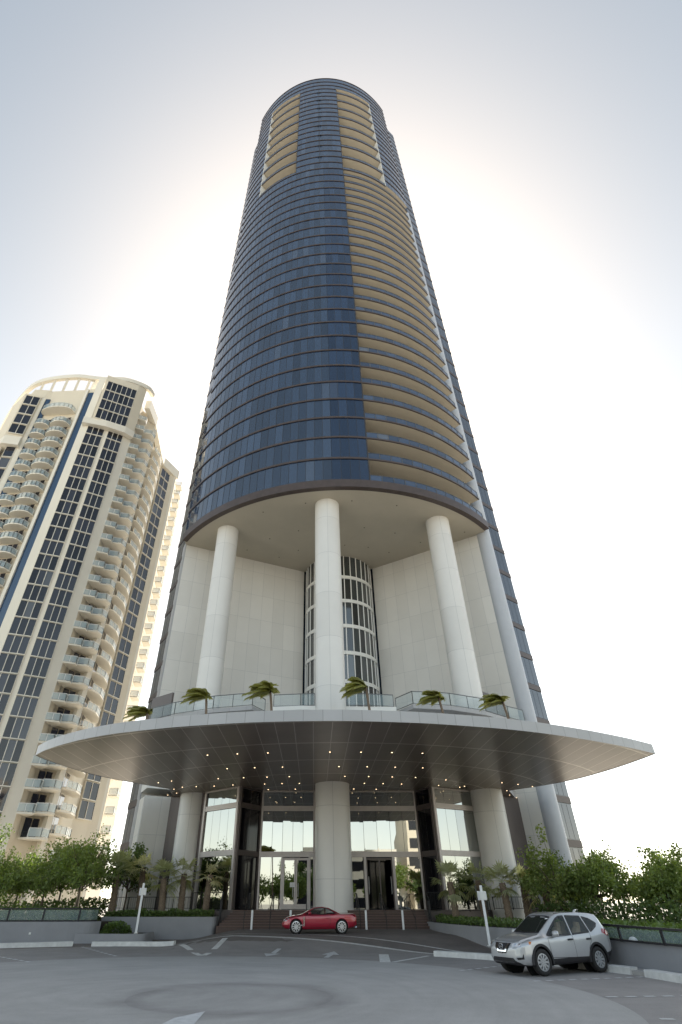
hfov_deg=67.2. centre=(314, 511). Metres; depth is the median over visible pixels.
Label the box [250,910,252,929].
bollard
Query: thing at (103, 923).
planting bed
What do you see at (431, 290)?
side window
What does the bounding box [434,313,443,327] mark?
side window
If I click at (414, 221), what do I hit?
side window
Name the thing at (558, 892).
tree
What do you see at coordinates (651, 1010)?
parking ring
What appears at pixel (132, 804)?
side window
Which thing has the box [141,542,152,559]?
window
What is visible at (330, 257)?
bay window
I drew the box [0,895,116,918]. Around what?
hedge
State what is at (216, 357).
side window
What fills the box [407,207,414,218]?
side window
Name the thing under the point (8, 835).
tree
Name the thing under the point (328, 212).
bay window
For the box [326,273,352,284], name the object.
bay window
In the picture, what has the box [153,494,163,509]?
window
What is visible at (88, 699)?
balcony door
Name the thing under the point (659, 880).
tree
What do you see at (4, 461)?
window
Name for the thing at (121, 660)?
window
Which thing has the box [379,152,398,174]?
end window
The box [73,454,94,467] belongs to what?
window
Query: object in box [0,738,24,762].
window
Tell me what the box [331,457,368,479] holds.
bay window
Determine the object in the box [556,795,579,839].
side window
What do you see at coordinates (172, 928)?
planter wall
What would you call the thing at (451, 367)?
side window
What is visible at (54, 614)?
window
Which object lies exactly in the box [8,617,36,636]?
window
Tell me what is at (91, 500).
window
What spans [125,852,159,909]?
palm tree
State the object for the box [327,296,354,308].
window
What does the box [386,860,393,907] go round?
door
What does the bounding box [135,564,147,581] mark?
window
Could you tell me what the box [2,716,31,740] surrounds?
window
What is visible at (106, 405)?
window
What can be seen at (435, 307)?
side window
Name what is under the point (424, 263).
side window
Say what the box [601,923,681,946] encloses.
glass railing
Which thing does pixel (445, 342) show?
side window
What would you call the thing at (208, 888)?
palm tree
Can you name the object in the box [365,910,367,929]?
bollard
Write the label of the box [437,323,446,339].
side window
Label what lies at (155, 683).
side window
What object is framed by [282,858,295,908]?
door
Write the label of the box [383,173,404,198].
end window
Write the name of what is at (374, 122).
end window
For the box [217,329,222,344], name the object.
side window
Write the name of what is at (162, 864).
palm tree
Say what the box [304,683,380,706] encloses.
drum window
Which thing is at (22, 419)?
window
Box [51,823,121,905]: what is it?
tree
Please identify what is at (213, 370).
side window
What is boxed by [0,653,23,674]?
window
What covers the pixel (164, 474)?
window
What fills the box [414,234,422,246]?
side window
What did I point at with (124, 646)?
window
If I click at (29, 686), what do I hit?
window
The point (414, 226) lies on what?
side window
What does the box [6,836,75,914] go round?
tree
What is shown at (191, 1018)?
road markings
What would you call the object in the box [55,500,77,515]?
window
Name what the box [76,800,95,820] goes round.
window
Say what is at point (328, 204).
bay window
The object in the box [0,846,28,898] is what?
tree
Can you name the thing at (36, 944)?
kerb
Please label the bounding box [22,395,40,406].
window
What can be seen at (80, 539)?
window
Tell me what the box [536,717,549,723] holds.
side window
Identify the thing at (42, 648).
window
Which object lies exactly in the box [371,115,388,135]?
end window
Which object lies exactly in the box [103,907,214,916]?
ground cover
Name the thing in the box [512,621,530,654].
side window
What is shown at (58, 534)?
window
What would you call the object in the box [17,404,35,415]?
window
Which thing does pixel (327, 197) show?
bay window
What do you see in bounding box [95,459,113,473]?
window
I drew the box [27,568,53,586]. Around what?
window
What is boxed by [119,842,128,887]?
side window
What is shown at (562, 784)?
side window
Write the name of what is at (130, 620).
window
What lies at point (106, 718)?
window
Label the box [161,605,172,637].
side window
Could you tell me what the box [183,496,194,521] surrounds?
side window
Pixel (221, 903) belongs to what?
guardrail
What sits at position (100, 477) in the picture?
window
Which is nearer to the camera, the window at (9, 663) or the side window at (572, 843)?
the side window at (572, 843)
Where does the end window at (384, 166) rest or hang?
in the apartment tower at (338, 528)
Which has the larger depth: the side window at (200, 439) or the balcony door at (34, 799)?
the side window at (200, 439)
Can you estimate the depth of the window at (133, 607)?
111.26 m
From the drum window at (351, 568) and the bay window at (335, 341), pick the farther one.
the bay window at (335, 341)
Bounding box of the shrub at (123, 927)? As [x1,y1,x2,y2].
[99,920,131,933]
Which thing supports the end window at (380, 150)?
in the apartment tower at (338, 528)
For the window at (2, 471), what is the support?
in the condo tower at (90, 492)
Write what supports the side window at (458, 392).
in the apartment tower at (338, 528)
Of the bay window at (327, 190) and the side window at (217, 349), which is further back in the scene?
the bay window at (327, 190)
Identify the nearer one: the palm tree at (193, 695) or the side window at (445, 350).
the palm tree at (193, 695)
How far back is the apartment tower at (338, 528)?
58.61 m
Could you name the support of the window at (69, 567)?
in the condo tower at (90, 492)
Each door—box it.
[0,558,11,568]
[20,817,39,836]
[30,793,46,811]
[36,770,52,787]
[50,816,58,832]
[51,727,64,734]
[56,707,69,721]
[56,793,64,809]
[62,772,69,786]
[63,688,75,701]
[66,670,80,680]
[74,652,84,663]
[79,713,84,725]
[83,695,89,706]
[88,678,93,689]
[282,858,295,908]
[295,858,307,908]
[367,860,372,907]
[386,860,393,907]
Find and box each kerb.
[0,941,72,947]
[91,940,175,945]
[433,950,637,974]
[643,969,681,983]
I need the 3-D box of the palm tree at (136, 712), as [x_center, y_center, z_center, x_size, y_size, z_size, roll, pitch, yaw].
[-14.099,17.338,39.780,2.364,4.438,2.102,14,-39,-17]
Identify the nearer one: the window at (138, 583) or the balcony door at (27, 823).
the balcony door at (27, 823)
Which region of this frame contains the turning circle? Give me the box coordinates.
[0,956,648,1023]
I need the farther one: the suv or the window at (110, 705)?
the window at (110, 705)
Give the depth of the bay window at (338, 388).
65.87 m
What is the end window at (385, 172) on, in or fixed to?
in the apartment tower at (338, 528)
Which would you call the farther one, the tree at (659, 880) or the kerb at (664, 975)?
the tree at (659, 880)
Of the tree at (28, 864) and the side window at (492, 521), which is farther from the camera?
the side window at (492, 521)
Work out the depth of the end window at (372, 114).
144.67 m
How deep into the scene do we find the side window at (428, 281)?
101.97 m
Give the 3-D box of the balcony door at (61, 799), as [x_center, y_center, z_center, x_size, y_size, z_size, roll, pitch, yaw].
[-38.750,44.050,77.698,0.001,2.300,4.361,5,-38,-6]
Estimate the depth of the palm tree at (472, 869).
35.19 m
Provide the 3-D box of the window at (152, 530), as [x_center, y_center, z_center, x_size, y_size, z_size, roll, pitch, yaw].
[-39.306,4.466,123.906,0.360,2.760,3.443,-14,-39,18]
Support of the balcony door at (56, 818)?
in the condo tower at (90, 492)
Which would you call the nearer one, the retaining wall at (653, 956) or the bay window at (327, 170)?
the retaining wall at (653, 956)
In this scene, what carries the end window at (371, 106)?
in the apartment tower at (338, 528)
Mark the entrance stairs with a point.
(274, 919)
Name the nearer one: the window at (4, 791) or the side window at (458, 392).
the window at (4, 791)
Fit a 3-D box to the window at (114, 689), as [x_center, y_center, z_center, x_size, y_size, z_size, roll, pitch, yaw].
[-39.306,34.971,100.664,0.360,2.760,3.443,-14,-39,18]
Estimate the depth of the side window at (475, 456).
72.98 m
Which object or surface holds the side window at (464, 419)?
in the apartment tower at (338, 528)
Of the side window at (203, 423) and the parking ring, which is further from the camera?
the side window at (203, 423)
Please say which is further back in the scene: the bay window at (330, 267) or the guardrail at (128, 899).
the bay window at (330, 267)
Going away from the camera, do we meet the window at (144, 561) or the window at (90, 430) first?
the window at (90, 430)
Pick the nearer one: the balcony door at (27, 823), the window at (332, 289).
the balcony door at (27, 823)
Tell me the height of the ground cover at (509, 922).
0.530 m
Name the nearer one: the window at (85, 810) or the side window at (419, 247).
the window at (85, 810)
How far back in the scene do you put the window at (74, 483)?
98.31 m
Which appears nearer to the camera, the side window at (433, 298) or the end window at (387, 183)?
the side window at (433, 298)
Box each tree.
[0,814,15,861]
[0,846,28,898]
[1,845,46,904]
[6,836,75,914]
[29,843,96,905]
[48,834,122,907]
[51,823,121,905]
[97,849,143,911]
[100,842,153,909]
[124,706,152,721]
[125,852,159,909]
[140,856,181,916]
[169,857,200,910]
[180,688,212,713]
[193,861,223,910]
[241,680,279,710]
[339,677,370,709]
[417,690,445,712]
[430,859,472,916]
[458,858,498,917]
[478,693,510,718]
[481,859,521,920]
[503,863,535,917]
[512,823,587,910]
[523,874,568,911]
[541,850,597,905]
[560,851,623,918]
[573,840,646,919]
[626,844,681,921]
[632,844,665,905]
[646,842,681,904]
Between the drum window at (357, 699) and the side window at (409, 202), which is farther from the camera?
the side window at (409, 202)
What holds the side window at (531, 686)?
in the apartment tower at (338, 528)
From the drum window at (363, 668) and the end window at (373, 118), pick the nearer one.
the drum window at (363, 668)
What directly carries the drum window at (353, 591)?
in the apartment tower at (338, 528)
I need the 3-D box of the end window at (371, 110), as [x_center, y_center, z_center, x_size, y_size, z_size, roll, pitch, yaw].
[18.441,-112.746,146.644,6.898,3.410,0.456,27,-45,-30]
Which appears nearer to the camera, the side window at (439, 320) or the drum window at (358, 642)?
the drum window at (358, 642)
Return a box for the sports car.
[282,906,356,933]
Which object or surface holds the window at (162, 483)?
in the condo tower at (90, 492)
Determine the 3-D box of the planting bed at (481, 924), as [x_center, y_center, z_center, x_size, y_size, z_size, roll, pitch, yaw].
[11.500,25.643,30.876,7.000,1.230,18.200,0,-37,0]
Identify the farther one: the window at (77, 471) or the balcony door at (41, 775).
the window at (77, 471)
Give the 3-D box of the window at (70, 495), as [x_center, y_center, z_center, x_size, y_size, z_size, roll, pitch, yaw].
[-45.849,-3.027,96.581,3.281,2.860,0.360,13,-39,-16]
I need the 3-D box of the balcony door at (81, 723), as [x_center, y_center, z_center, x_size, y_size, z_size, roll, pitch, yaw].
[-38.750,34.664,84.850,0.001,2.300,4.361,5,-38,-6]
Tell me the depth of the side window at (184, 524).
69.68 m
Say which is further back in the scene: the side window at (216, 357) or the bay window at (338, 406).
the side window at (216, 357)
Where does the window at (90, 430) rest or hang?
in the condo tower at (90, 492)
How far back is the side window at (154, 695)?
55.56 m
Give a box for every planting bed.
[26,917,111,930]
[437,920,516,927]
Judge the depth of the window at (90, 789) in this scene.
89.82 m
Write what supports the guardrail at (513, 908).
on the apartment tower at (338, 528)
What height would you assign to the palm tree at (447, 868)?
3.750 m
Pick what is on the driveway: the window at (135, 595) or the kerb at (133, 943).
the kerb at (133, 943)
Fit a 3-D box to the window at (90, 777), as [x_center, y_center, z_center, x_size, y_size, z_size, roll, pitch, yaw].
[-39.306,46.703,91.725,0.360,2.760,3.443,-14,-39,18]
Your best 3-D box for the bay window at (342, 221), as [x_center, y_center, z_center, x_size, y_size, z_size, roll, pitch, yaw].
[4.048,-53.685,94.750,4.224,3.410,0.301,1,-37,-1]
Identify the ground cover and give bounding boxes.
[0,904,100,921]
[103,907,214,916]
[435,913,558,928]
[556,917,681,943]
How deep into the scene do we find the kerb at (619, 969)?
22.30 m
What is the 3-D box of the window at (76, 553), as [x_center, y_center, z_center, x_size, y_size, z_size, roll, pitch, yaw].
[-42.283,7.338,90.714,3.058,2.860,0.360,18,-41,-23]
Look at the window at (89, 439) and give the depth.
105.47 m
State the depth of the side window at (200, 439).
79.94 m
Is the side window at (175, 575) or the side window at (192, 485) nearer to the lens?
the side window at (175, 575)
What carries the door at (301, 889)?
in the apartment tower at (338, 528)
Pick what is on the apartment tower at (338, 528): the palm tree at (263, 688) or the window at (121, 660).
the palm tree at (263, 688)
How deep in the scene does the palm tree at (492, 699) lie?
40.59 m
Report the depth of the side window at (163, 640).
59.07 m
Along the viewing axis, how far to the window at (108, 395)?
113.18 m
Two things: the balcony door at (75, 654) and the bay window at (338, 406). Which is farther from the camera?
the balcony door at (75, 654)
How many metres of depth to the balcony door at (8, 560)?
87.78 m
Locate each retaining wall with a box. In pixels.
[0,921,100,942]
[608,940,681,972]
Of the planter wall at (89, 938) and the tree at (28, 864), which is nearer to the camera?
the planter wall at (89, 938)
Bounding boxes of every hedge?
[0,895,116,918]
[532,894,681,923]
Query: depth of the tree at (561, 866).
37.28 m
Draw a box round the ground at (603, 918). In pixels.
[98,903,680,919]
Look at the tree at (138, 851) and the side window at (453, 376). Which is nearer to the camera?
the tree at (138, 851)
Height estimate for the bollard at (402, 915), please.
1.050 m
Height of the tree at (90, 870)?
5.067 m
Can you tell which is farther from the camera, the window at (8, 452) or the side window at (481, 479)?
the window at (8, 452)
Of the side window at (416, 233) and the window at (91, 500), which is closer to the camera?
the window at (91, 500)
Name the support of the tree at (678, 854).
on the planting bed
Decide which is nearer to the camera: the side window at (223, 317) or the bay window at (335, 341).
the bay window at (335, 341)
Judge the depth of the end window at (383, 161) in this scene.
123.95 m
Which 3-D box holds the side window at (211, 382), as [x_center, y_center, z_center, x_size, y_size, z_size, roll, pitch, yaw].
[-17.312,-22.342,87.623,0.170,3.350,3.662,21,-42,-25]
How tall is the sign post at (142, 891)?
2.450 m
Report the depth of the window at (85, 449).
103.68 m
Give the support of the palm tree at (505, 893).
on the planting bed at (481, 924)
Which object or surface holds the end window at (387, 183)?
in the apartment tower at (338, 528)
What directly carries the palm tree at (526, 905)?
on the planting bed
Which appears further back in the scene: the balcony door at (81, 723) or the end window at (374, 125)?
the end window at (374, 125)
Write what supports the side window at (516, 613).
in the apartment tower at (338, 528)
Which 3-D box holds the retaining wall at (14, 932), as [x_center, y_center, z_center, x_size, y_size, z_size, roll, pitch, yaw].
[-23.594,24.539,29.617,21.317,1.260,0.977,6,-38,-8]
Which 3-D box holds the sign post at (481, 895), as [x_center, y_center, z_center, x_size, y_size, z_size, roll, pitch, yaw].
[8.750,20.660,26.249,0.440,2.450,0.220,-5,-38,7]
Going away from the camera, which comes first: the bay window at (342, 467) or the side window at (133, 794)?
the side window at (133, 794)
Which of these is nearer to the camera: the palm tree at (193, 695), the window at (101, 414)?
the palm tree at (193, 695)
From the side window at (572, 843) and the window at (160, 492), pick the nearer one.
the side window at (572, 843)
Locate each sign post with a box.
[134,883,146,933]
[477,885,490,945]
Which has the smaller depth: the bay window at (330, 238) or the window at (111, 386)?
the bay window at (330, 238)
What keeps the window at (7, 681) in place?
in the condo tower at (90, 492)
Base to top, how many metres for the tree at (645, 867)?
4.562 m
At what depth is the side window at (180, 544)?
67.27 m
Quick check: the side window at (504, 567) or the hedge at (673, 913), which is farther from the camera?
the side window at (504, 567)
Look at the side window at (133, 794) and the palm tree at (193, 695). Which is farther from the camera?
the side window at (133, 794)
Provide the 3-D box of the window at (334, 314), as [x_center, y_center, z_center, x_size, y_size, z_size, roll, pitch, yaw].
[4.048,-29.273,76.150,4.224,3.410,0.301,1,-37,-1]
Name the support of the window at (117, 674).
in the condo tower at (90, 492)
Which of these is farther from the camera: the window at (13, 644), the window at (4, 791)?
the window at (13, 644)
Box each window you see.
[0,457,10,468]
[0,469,5,480]
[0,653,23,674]
[0,673,17,694]
[0,694,9,715]
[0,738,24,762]
[0,762,17,786]
[0,787,9,812]
[1,634,30,655]
[2,447,15,457]
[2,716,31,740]
[7,423,26,435]
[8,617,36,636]
[9,695,38,718]
[13,413,31,425]
[15,600,42,619]
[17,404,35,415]
[17,675,44,697]
[21,584,48,602]
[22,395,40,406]
[24,656,50,678]
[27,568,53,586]
[30,638,56,659]
[33,554,58,571]
[36,621,61,641]
[39,539,63,556]
[42,604,67,624]
[45,526,68,542]
[48,588,72,607]
[50,513,73,528]
[54,573,77,591]
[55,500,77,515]
[59,558,82,576]
[60,488,82,503]
[64,476,86,490]
[64,544,86,561]
[69,465,90,479]
[69,530,90,547]
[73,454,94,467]
[74,517,94,534]
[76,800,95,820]
[77,443,97,457]
[79,505,99,521]
[81,781,99,801]
[82,433,101,447]
[83,493,102,508]
[85,773,101,782]
[86,426,104,436]
[87,481,106,496]
[91,470,110,485]
[95,408,127,426]
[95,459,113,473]
[98,399,130,416]
[99,448,117,462]
[99,711,114,725]
[102,390,133,407]
[102,695,118,714]
[103,438,120,452]
[105,381,136,398]
[106,431,122,442]
[106,680,122,699]
[110,665,125,684]
[113,651,128,669]
[117,637,131,655]
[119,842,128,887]
[120,624,134,642]
[121,800,136,843]
[123,611,137,629]
[127,599,140,616]
[129,783,138,802]
[130,587,142,604]
[133,575,145,592]
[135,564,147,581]
[138,553,150,569]
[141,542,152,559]
[143,532,155,548]
[145,692,156,719]
[146,522,157,538]
[148,512,159,528]
[149,660,162,697]
[151,503,161,518]
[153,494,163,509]
[155,485,165,500]
[155,632,167,666]
[158,476,167,491]
[159,467,169,482]
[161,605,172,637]
[166,580,177,611]
[171,557,181,586]
[175,539,184,563]
[179,517,187,542]
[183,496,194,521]
[187,474,198,502]
[190,461,200,484]
[194,446,200,466]
[197,430,206,450]
[200,413,207,434]
[203,400,209,419]
[205,381,215,406]
[208,370,217,392]
[210,359,219,380]
[213,351,218,367]
[215,340,220,355]
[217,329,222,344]
[221,309,228,324]
[304,654,379,695]
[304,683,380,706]
[305,578,373,617]
[305,602,375,639]
[305,627,377,665]
[306,556,372,592]
[323,167,342,173]
[324,174,343,180]
[324,180,343,187]
[324,187,344,194]
[324,194,344,201]
[324,201,345,209]
[325,209,346,217]
[325,217,346,225]
[325,225,347,234]
[325,234,348,243]
[326,243,349,252]
[326,253,350,262]
[326,263,351,273]
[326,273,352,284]
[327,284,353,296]
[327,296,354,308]
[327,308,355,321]
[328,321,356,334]
[328,334,357,349]
[328,349,358,364]
[329,364,360,380]
[329,380,361,397]
[330,398,363,416]
[330,416,365,436]
[331,436,366,457]
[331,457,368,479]
[369,104,385,123]
[370,108,386,127]
[370,111,387,131]
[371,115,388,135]
[372,119,389,139]
[373,124,390,144]
[374,128,391,148]
[375,132,393,154]
[376,137,394,159]
[377,142,395,163]
[378,147,396,168]
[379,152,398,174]
[380,157,399,179]
[381,162,401,186]
[382,168,402,191]
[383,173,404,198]
[384,179,405,204]
[404,195,411,205]
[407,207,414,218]
[409,214,416,225]
[411,221,418,232]
[412,227,420,239]
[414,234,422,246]
[416,242,424,254]
[418,250,426,262]
[420,258,428,270]
[422,266,430,278]
[424,274,433,288]
[427,284,435,297]
[429,293,438,307]
[431,302,440,317]
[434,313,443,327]
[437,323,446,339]
[439,334,449,350]
[442,346,453,363]
[446,358,456,375]
[449,371,460,389]
[452,384,463,403]
[456,399,467,418]
[459,413,472,434]
[463,429,476,450]
[468,446,481,468]
[472,463,485,486]
[477,482,491,506]
[482,501,496,526]
[488,523,502,549]
[493,545,509,573]
[499,569,515,598]
[505,594,522,625]
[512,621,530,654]
[520,651,538,685]
[527,682,547,719]
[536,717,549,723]
[553,782,568,795]
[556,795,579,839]
[567,839,584,866]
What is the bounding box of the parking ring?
[0,936,681,1023]
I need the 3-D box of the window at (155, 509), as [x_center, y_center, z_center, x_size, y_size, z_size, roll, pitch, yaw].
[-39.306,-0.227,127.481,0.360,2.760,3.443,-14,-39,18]
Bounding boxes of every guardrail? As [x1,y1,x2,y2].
[117,897,191,909]
[191,892,223,920]
[425,892,490,920]
[492,897,539,909]
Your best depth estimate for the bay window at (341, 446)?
59.63 m
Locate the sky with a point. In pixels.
(538, 143)
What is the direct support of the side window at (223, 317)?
in the apartment tower at (338, 528)
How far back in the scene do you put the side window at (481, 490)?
68.81 m
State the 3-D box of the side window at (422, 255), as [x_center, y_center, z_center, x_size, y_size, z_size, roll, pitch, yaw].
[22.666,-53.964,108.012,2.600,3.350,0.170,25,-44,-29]
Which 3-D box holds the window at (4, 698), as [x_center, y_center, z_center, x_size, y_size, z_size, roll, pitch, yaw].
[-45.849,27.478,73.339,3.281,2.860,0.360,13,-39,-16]
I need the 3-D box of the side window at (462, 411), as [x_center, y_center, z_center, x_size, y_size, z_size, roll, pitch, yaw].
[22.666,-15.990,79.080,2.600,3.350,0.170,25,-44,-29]
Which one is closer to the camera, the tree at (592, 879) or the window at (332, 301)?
the tree at (592, 879)
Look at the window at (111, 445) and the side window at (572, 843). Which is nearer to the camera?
the side window at (572, 843)
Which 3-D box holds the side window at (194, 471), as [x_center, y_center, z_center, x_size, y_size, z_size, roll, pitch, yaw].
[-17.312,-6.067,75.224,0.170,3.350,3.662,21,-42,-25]
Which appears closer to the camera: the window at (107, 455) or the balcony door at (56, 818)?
the balcony door at (56, 818)
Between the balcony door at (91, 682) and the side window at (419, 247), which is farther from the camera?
the side window at (419, 247)
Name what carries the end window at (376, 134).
in the apartment tower at (338, 528)
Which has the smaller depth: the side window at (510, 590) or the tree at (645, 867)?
the tree at (645, 867)
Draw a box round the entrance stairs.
[216,893,429,933]
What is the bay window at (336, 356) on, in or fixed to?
in the apartment tower at (338, 528)
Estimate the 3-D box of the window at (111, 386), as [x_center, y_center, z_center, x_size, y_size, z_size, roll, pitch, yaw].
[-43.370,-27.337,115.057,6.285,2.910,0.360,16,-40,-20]
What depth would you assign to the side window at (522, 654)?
54.32 m
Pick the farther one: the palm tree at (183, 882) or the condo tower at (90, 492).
the condo tower at (90, 492)
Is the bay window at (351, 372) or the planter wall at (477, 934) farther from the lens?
the bay window at (351, 372)
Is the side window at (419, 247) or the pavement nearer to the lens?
the pavement
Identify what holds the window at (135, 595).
in the condo tower at (90, 492)
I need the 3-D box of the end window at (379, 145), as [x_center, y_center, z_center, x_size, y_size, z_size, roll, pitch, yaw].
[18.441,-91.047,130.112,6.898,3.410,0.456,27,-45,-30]
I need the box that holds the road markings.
[0,934,681,1023]
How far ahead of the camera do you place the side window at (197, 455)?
77.90 m
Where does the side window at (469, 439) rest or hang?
in the apartment tower at (338, 528)
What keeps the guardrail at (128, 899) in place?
on the planting bed
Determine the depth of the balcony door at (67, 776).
80.14 m
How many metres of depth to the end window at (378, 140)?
132.24 m
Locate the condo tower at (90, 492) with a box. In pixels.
[0,374,182,916]
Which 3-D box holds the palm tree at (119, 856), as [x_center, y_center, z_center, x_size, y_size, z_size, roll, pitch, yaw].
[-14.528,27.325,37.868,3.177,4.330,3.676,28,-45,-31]
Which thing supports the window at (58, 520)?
in the condo tower at (90, 492)
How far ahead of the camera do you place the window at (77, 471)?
100.12 m
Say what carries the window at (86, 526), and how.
in the condo tower at (90, 492)
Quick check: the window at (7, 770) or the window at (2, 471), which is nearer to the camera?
the window at (7, 770)
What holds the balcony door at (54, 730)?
in the condo tower at (90, 492)
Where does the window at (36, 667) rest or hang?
in the condo tower at (90, 492)
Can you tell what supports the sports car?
on the driveway
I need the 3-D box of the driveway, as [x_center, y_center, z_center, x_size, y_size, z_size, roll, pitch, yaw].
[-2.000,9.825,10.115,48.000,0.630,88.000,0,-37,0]
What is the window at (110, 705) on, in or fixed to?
in the condo tower at (90, 492)
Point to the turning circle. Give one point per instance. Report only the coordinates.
(219, 990)
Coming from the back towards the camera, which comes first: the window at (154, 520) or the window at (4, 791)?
the window at (154, 520)
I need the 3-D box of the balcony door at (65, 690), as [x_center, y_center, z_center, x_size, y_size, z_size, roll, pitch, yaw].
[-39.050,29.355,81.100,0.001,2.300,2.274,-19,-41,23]
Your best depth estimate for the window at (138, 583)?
114.82 m
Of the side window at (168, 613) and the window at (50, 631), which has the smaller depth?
the side window at (168, 613)
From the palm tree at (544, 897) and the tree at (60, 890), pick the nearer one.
the palm tree at (544, 897)
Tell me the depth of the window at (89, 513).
96.01 m
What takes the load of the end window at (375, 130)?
in the apartment tower at (338, 528)
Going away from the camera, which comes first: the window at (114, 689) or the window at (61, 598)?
the window at (61, 598)
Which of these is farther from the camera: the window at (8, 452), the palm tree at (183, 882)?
the window at (8, 452)
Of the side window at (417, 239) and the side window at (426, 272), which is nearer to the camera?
the side window at (426, 272)
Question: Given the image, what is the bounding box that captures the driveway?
[0,929,490,953]
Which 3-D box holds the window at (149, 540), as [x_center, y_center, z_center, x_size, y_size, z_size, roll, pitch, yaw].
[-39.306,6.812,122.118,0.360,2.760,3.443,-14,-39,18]
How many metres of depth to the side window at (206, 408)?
84.19 m
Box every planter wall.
[73,931,153,943]
[101,916,218,939]
[427,921,515,947]
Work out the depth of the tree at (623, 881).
32.51 m
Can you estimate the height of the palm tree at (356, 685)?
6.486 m
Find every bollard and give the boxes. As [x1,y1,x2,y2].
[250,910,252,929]
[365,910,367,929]
[401,910,404,929]
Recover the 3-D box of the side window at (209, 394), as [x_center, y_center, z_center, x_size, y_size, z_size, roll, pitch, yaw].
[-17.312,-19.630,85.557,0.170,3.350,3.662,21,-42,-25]
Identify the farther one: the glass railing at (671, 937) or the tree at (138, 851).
the tree at (138, 851)
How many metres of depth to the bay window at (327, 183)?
105.24 m
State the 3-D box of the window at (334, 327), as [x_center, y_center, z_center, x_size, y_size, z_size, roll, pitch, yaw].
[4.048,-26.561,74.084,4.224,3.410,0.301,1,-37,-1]
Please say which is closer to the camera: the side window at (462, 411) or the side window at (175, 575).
the side window at (175, 575)
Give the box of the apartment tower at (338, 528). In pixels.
[36,78,654,925]
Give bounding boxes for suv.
[490,909,611,975]
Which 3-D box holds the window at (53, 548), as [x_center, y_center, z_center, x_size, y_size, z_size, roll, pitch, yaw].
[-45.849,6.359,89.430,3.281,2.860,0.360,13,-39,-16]
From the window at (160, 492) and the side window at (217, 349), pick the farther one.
the window at (160, 492)
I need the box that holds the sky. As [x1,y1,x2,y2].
[0,0,681,902]
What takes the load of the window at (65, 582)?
in the condo tower at (90, 492)
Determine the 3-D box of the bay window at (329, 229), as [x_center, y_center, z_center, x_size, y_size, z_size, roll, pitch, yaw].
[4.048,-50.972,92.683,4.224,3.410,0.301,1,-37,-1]
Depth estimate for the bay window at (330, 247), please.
88.66 m
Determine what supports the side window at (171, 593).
in the apartment tower at (338, 528)
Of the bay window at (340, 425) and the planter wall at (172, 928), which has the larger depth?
the bay window at (340, 425)
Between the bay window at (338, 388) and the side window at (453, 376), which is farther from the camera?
the side window at (453, 376)
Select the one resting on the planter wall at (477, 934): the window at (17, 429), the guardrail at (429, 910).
the guardrail at (429, 910)
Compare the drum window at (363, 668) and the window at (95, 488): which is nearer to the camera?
the drum window at (363, 668)
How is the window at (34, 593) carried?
in the condo tower at (90, 492)
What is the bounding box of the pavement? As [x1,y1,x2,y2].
[632,968,675,976]
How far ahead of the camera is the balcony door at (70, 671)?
83.23 m
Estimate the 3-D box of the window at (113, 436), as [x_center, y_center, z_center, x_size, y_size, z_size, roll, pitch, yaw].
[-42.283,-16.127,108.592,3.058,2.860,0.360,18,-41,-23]
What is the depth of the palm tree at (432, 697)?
41.14 m
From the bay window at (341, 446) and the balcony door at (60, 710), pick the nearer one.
the bay window at (341, 446)
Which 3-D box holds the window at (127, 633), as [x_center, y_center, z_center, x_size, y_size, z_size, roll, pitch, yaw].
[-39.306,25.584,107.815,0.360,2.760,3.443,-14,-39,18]
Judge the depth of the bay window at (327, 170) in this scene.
109.38 m
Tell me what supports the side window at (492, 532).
in the apartment tower at (338, 528)
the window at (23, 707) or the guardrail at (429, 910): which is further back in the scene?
the window at (23, 707)
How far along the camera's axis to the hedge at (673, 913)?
28.93 m
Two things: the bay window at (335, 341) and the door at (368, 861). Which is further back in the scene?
the bay window at (335, 341)
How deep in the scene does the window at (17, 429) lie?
106.06 m
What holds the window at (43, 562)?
in the condo tower at (90, 492)
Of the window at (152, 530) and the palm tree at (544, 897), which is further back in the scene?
the window at (152, 530)
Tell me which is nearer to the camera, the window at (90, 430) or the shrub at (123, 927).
the shrub at (123, 927)
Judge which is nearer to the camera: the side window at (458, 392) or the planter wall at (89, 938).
the planter wall at (89, 938)
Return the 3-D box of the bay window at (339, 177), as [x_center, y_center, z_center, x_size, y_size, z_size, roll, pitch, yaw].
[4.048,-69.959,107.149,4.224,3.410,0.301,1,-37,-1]
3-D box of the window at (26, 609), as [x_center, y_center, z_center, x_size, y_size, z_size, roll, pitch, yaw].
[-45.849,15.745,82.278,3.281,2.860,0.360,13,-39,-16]

